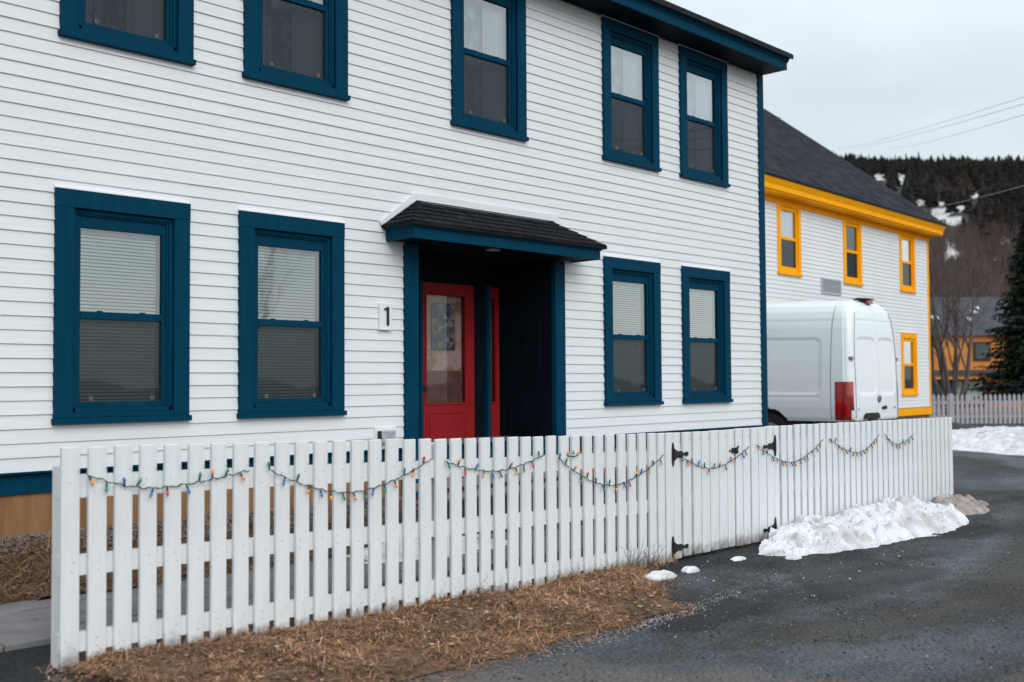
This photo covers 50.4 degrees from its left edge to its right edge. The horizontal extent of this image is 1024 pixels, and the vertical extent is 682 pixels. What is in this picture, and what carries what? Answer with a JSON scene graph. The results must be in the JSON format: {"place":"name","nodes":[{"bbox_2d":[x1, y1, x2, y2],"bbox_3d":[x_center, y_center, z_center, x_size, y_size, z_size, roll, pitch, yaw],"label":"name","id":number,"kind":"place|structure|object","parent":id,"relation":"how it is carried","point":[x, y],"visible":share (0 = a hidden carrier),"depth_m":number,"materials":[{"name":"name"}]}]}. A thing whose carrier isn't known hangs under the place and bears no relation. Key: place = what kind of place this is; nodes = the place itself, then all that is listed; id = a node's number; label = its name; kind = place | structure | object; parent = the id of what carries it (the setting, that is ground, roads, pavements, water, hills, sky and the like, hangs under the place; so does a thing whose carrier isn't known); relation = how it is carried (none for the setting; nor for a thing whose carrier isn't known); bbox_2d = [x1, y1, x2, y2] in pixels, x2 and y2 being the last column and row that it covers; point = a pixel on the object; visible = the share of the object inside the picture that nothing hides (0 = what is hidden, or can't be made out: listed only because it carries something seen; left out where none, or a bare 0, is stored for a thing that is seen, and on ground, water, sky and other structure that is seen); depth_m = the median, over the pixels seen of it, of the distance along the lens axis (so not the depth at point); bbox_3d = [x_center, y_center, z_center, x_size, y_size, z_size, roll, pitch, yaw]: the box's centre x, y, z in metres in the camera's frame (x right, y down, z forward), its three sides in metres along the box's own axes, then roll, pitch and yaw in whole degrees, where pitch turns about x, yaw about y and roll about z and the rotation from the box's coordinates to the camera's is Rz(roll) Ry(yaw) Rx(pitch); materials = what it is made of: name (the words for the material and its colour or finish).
{"place":"outdoors","nodes":[
{"label":"outdoors","id":0,"kind":"place"},
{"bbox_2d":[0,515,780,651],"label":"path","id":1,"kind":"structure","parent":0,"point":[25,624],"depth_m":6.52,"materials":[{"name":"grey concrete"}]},
{"bbox_2d":[0,413,1023,681],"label":"road","id":2,"kind":"structure","parent":0,"point":[990,477],"depth_m":6.73,"materials":[{"name":"grey asphalt"}]},
{"bbox_2d":[34,552,706,681],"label":"grass verge","id":3,"kind":"object","parent":2,"relation":"on","point":[427,669],"depth_m":5.96,"materials":[{"name":"brown plant"}]},
{"bbox_2d":[620,537,652,567],"bbox_3d":[0.949,1.645,8.353,0.253,0.255,0.410,-2,-3,33],"label":"dry weed","id":4,"kind":"object","parent":3,"relation":"on","point":[631,566],"visible":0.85,"depth_m":8.37,"materials":[{"name":"brown plant"}]},
{"bbox_2d":[0,0,793,537],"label":"white house","id":5,"kind":"structure","parent":2,"relation":"on","point":[230,222],"depth_m":10.23,"materials":[{"name":"paint"}]},
{"bbox_2d":[51,184,191,424],"bbox_3d":[-3.053,-0.262,8.480,0.226,1.787,1.120,-2,-3,44],"label":"window","id":6,"kind":"structure","parent":5,"relation":"in","point":[108,366],"depth_m":8.46,"materials":[{"name":"blue paint"}]},
{"bbox_2d":[57,0,195,65],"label":"window","id":7,"kind":"structure","parent":5,"relation":"in","point":[160,29],"depth_m":8.60,"materials":[{"name":"blue paint"}]},
{"bbox_2d":[236,207,346,418],"bbox_3d":[-1.974,-0.227,9.612,0.226,1.787,1.120,-2,-3,44],"label":"window","id":8,"kind":"structure","parent":5,"relation":"in","point":[287,367],"depth_m":9.61,"materials":[{"name":"blue paint"}]},
{"bbox_2d":[242,0,350,100],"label":"window","id":9,"kind":"structure","parent":5,"relation":"in","point":[301,45],"depth_m":9.74,"materials":[{"name":"blue paint"}]},
{"bbox_2d":[423,282,474,439],"bbox_3d":[-0.708,0.397,12.056,0.109,2.065,0.812,-2,-3,44],"label":"front door","id":10,"kind":"structure","parent":5,"relation":"in","point":[448,375],"depth_m":12.12,"materials":[{"name":"red paint"}]},
{"bbox_2d":[431,303,454,349],"bbox_3d":[-0.760,-0.160,12.069,0.003,0.516,0.356,-2,-3,44],"label":"poster","id":11,"kind":"object","parent":10,"relation":"attached to","point":[443,324],"visible":1,"depth_m":12.06,"materials":[{"name":"multicoloured paper"}]},
{"bbox_2d":[450,0,528,141],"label":"window","id":12,"kind":"structure","parent":5,"relation":"in","point":[488,40],"depth_m":11.61,"materials":[{"name":"blue paint"}]},
{"bbox_2d":[601,15,661,171],"bbox_3d":[1.370,-2.987,13.297,0.299,1.732,1.120,-2,-3,44],"label":"window","id":13,"kind":"structure","parent":5,"relation":"in","point":[630,54],"depth_m":13.36,"materials":[{"name":"blue paint"}]},
{"bbox_2d":[602,254,663,405],"bbox_3d":[1.408,-0.117,13.159,0.226,1.787,1.120,-2,-3,44],"label":"window","id":14,"kind":"structure","parent":5,"relation":"in","point":[632,364],"depth_m":13.19,"materials":[{"name":"blue paint"}]},
{"bbox_2d":[678,44,730,187],"bbox_3d":[2.455,-2.951,14.435,0.299,1.732,1.120,-2,-3,44],"label":"window","id":15,"kind":"structure","parent":5,"relation":"in","point":[703,96],"depth_m":14.51,"materials":[{"name":"blue paint"}]},
{"bbox_2d":[680,264,733,403],"bbox_3d":[2.500,-0.082,14.304,0.226,1.787,1.120,-2,-3,44],"label":"window","id":16,"kind":"structure","parent":5,"relation":"in","point":[706,361],"depth_m":14.35,"materials":[{"name":"blue paint"}]},
{"bbox_2d":[0,470,793,604],"bbox_3d":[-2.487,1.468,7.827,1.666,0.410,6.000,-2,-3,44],"label":"dry grass","id":17,"kind":"structure","parent":2,"relation":"on","point":[47,571],"depth_m":7.24,"materials":[{"name":"plant"}]},
{"bbox_2d":[0,495,418,556],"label":"gravel","id":18,"kind":"structure","parent":17,"relation":"on","point":[110,535],"depth_m":8.18,"materials":[{"name":"stone"}]},
{"bbox_2d":[79,542,760,657],"bbox_3d":[1.439,1.752,9.284,0.420,0.159,10.500,-2,-3,44],"label":"fence strip","id":19,"kind":"object","parent":2,"relation":"on","point":[158,641],"visible":0.02,"depth_m":6.64,"materials":[{"name":"soil"}]},
{"bbox_2d":[51,433,673,670],"bbox_3d":[-0.478,1.234,7.099,0.161,1.327,5.050,-2,-3,44],"label":"picket fence","id":20,"kind":"object","parent":19,"relation":"on","point":[432,528],"visible":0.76,"depth_m":6.39,"materials":[{"name":"white paint"}]},
{"bbox_2d":[85,468,249,496],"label":"string lights","id":21,"kind":"object","parent":20,"relation":"attached to","point":[151,492],"visible":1,"depth_m":5.60,"materials":[{"name":"multicoloured plastic"}]},
{"bbox_2d":[267,455,430,500],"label":"string lights","id":22,"kind":"object","parent":20,"relation":"attached to","point":[344,497],"visible":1,"depth_m":6.44,"materials":[{"name":"multicoloured plastic"}]},
{"bbox_2d":[446,450,545,477],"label":"string lights","id":23,"kind":"object","parent":20,"relation":"attached to","point":[477,465],"visible":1,"depth_m":7.35,"materials":[{"name":"multicoloured plastic"}]},
{"bbox_2d":[567,450,579,456],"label":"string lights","id":24,"kind":"object","parent":20,"relation":"attached to","point":[573,452],"visible":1,"depth_m":7.95,"materials":[{"name":"multicoloured plastic"}]},
{"bbox_2d":[557,452,664,491],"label":"string lights","id":25,"kind":"object","parent":20,"relation":"attached to","point":[625,486],"visible":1,"depth_m":8.24,"materials":[{"name":"multicoloured plastic"}]},
{"bbox_2d":[671,429,734,560],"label":"fence gate","id":26,"kind":"structure","parent":20,"relation":"attached to","point":[704,515],"depth_m":9.19,"materials":[{"name":"white paint"}]},
{"bbox_2d":[680,446,749,473],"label":"string lights","id":27,"kind":"object","parent":26,"relation":"attached to","point":[719,466],"visible":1,"depth_m":9.28,"materials":[{"name":"multicoloured plastic"}]},
{"bbox_2d":[346,534,506,563],"bbox_3d":[-0.590,1.682,8.664,1.012,0.163,2.200,-2,-3,44],"label":"snow patch","id":28,"kind":"object","parent":2,"relation":"on","point":[417,549],"visible":0.12,"depth_m":8.46,"materials":[{"name":"white snow"}]},
{"bbox_2d":[0,500,906,681],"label":"fallen leaves","id":29,"kind":"object","parent":2,"relation":"on","point":[346,637],"visible":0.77,"depth_m":6.25,"materials":[{"name":"brown plant"}]},
{"bbox_2d":[417,481,580,503],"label":"porch steps","id":30,"kind":"structure","parent":2,"relation":"on","point":[491,492],"depth_m":10.99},
{"bbox_2d":[643,542,665,568],"bbox_3d":[1.093,1.679,8.526,0.184,0.201,0.230,-2,-2,29],"label":"dry weed","id":31,"kind":"object","parent":2,"relation":"on","point":[653,558],"visible":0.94,"depth_m":8.52,"materials":[{"name":"brown plant"}]},
{"bbox_2d":[644,570,676,580],"bbox_3d":[1.091,1.759,8.109,0.190,0.087,0.380,-2,-3,44],"label":"snow clump","id":32,"kind":"object","parent":2,"relation":"on","point":[660,575],"visible":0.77,"depth_m":8.05,"materials":[{"name":"white snow"}]},
{"bbox_2d":[681,566,699,572],"bbox_3d":[1.375,1.774,8.391,0.123,0.078,0.180,-2,-3,44],"label":"snow clump","id":33,"kind":"object","parent":2,"relation":"on","point":[690,569],"visible":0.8,"depth_m":8.35,"materials":[{"name":"white snow"}]},
{"bbox_2d":[422,498,1023,681],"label":"road grit","id":34,"kind":"object","parent":2,"relation":"on","point":[644,624],"visible":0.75,"depth_m":6.84,"materials":[{"name":"stone"}]},
{"bbox_2d":[730,556,745,560],"bbox_3d":[1.857,1.798,8.925,0.102,0.061,0.200,-2,-3,44],"label":"snow clump","id":35,"kind":"object","parent":2,"relation":"on","point":[738,558],"visible":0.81,"depth_m":8.89,"materials":[{"name":"white snow"}]},
{"bbox_2d":[785,554,801,559],"bbox_3d":[2.330,1.801,9.014,0.120,0.075,0.180,-2,-3,44],"label":"snow clump","id":36,"kind":"object","parent":2,"relation":"on","point":[793,557],"visible":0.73,"depth_m":8.97,"materials":[{"name":"white snow"}]},
{"bbox_2d":[766,298,905,425],"bbox_3d":[4.080,0.658,21.076,6.475,2.747,1.915,-2,-3,44],"label":"parked van","id":37,"kind":"object","parent":2,"relation":"on","point":[831,361],"visible":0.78,"depth_m":18.85,"materials":[{"name":"white paint"}]},
{"bbox_2d":[773,417,953,528],"bbox_3d":[3.818,1.485,11.600,0.161,1.302,4.198,-2,-3,44],"label":"picket fence","id":38,"kind":"object","parent":2,"relation":"on","point":[830,479],"visible":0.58,"depth_m":11.24,"materials":[{"name":"white paint"}]},
{"bbox_2d":[729,426,776,545],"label":"fence gate","id":39,"kind":"structure","parent":38,"relation":"attached to","point":[755,519],"depth_m":9.77,"materials":[{"name":"white paint"}]},
{"bbox_2d":[757,440,822,466],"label":"string lights","id":40,"kind":"object","parent":38,"relation":"hanging from","point":[782,461],"visible":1,"depth_m":10.26,"materials":[{"name":"multicoloured plastic"}]},
{"bbox_2d":[830,434,879,456],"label":"string lights","id":41,"kind":"object","parent":38,"relation":"attached to","point":[851,447],"visible":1,"depth_m":11.14,"materials":[{"name":"multicoloured plastic"}]},
{"bbox_2d":[885,434,913,448],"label":"string lights","id":42,"kind":"object","parent":38,"relation":"attached to","point":[900,443],"visible":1,"depth_m":11.92,"materials":[{"name":"multicoloured plastic"}]},
{"bbox_2d":[759,495,968,555],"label":"snow bank","id":43,"kind":"structure","parent":2,"relation":"on","point":[863,529],"depth_m":10.11,"materials":[{"name":"white snow"}]},
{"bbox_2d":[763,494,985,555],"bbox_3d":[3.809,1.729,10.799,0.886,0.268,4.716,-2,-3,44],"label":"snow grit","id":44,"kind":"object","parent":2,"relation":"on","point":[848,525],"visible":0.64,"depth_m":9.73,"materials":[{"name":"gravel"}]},
{"bbox_2d":[931,494,989,515],"bbox_3d":[5.046,1.843,12.269,0.604,0.223,0.920,-2,-3,44],"label":"dirty snow heap","id":45,"kind":"object","parent":2,"relation":"on","point":[971,504],"visible":0.66,"depth_m":12.12,"materials":[{"name":"beige snow"}]},
{"bbox_2d":[926,196,1018,420],"bbox_3d":[14.565,-1.669,36.841,4.695,8.745,5.822,-2,-3,44],"label":"bare tree","id":46,"kind":"object","parent":2,"relation":"on","point":[940,354],"visible":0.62,"depth_m":36.88,"materials":[{"name":"brown plant"}]},
{"bbox_2d":[930,393,1023,424],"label":"grey picket fence","id":47,"kind":"object","parent":2,"relation":"on","point":[950,402],"visible":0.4,"depth_m":33.98,"materials":[{"name":"paint"}]},
{"bbox_2d":[966,204,1023,404],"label":"dark conifer","id":48,"kind":"object","parent":2,"relation":"on","point":[1012,353],"visible":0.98,"depth_m":40.46,"materials":[{"name":"green plant"}]},
{"bbox_2d":[666,0,1023,161],"label":"sky","id":49,"kind":"structure","parent":0,"point":[861,72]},
{"bbox_2d":[845,97,1022,147],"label":"power line","id":50,"kind":"object","parent":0,"point":[948,120],"visible":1,"depth_m":40.27,"materials":[{"name":"grey"}]},
{"bbox_2d":[850,104,1022,148],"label":"power line","id":51,"kind":"object","parent":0,"point":[949,125],"visible":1,"depth_m":41.19,"materials":[{"name":"grey"}]},
{"bbox_2d":[872,169,1020,290],"bbox_3d":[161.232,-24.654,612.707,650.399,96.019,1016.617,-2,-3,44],"label":"hill","id":52,"kind":"structure","parent":0,"point":[922,205],"depth_m":227.76,"materials":[{"name":"white snow"}]},
{"bbox_2d":[836,152,1023,245],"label":"hillside forest","id":53,"kind":"object","parent":52,"relation":"on","point":[962,178],"visible":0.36,"depth_m":278.50,"materials":[{"name":"green plant"}]},
{"bbox_2d":[928,207,977,296],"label":"bare tree","id":54,"kind":"object","parent":52,"relation":"on","point":[948,260],"visible":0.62,"depth_m":94.98,"materials":[{"name":"brown plant"}]},
{"bbox_2d":[901,211,1023,296],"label":"bare shrubs","id":55,"kind":"object","parent":52,"relation":"on","point":[996,241],"visible":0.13,"depth_m":144.23,"materials":[{"name":"brown plant"}]},
{"bbox_2d":[943,221,1011,296],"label":"bare tree","id":56,"kind":"object","parent":52,"relation":"on","point":[979,269],"visible":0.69,"depth_m":99.59,"materials":[{"name":"brown plant"}]},
{"bbox_2d":[969,236,1010,296],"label":"bare tree","id":57,"kind":"object","parent":52,"relation":"on","point":[992,278],"visible":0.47,"depth_m":92.94,"materials":[{"name":"brown plant"}]},
{"bbox_2d":[891,114,1023,148],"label":"power line","id":58,"kind":"object","parent":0,"point":[967,131],"visible":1,"depth_m":40.73,"materials":[{"name":"grey"}]},
{"bbox_2d":[930,297,1021,406],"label":"orange house","id":59,"kind":"structure","parent":0,"point":[981,340],"depth_m":59.97,"materials":[{"name":"orange siding paint"},{"name":"dark slate"}]},
{"bbox_2d":[957,379,986,406],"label":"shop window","id":60,"kind":"structure","parent":59,"relation":"in","point":[960,381],"depth_m":59.74,"materials":[{"name":"grey glass"}]},
{"bbox_2d":[973,342,990,360],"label":"window","id":61,"kind":"structure","parent":59,"relation":"in","point":[979,348],"depth_m":59.89,"materials":[{"name":"grey glass"}]},
{"bbox_2d":[928,185,1023,208],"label":"power line","id":62,"kind":"object","parent":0,"point":[982,196],"visible":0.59,"depth_m":39.21,"materials":[{"name":"grey"}]},
{"bbox_2d":[936,407,1021,413],"bbox_3d":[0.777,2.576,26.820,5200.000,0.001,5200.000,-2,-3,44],"label":"ground","id":63,"kind":"structure","parent":0,"point":[988,410],"depth_m":53.59,"materials":[{"name":"brown plant"}]},
{"bbox_2d":[763,108,946,417],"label":"yellow trim house","id":64,"kind":"structure","parent":63,"relation":"on","point":[835,229],"depth_m":29.61,"materials":[{"name":"white paint"}]},
{"bbox_2d":[776,203,802,276],"bbox_3d":[6.635,-2.470,26.123,0.137,1.800,1.230,-2,-3,41],"label":"window","id":65,"kind":"structure","parent":64,"relation":"in","point":[789,259],"depth_m":26.18,"materials":[{"name":"yellow paint"}]},
{"bbox_2d":[842,220,863,285],"bbox_3d":[9.020,-2.385,28.859,0.120,1.800,1.170,-2,-3,41],"label":"window","id":66,"kind":"structure","parent":64,"relation":"in","point":[852,263],"depth_m":28.94,"materials":[{"name":"yellow paint"}]},
{"bbox_2d":[899,234,916,293],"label":"window","id":67,"kind":"structure","parent":64,"relation":"in","point":[907,272],"depth_m":31.82,"materials":[{"name":"yellow paint"}]},
{"bbox_2d":[900,332,918,395],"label":"window","id":68,"kind":"structure","parent":64,"relation":"in","point":[909,360],"depth_m":31.70,"materials":[{"name":"yellow paint"}]},
{"bbox_2d":[952,426,1023,454],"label":"roadside snow","id":69,"kind":"structure","parent":0,"point":[1007,440],"depth_m":21.30,"materials":[{"name":"white snow"}]}
]}

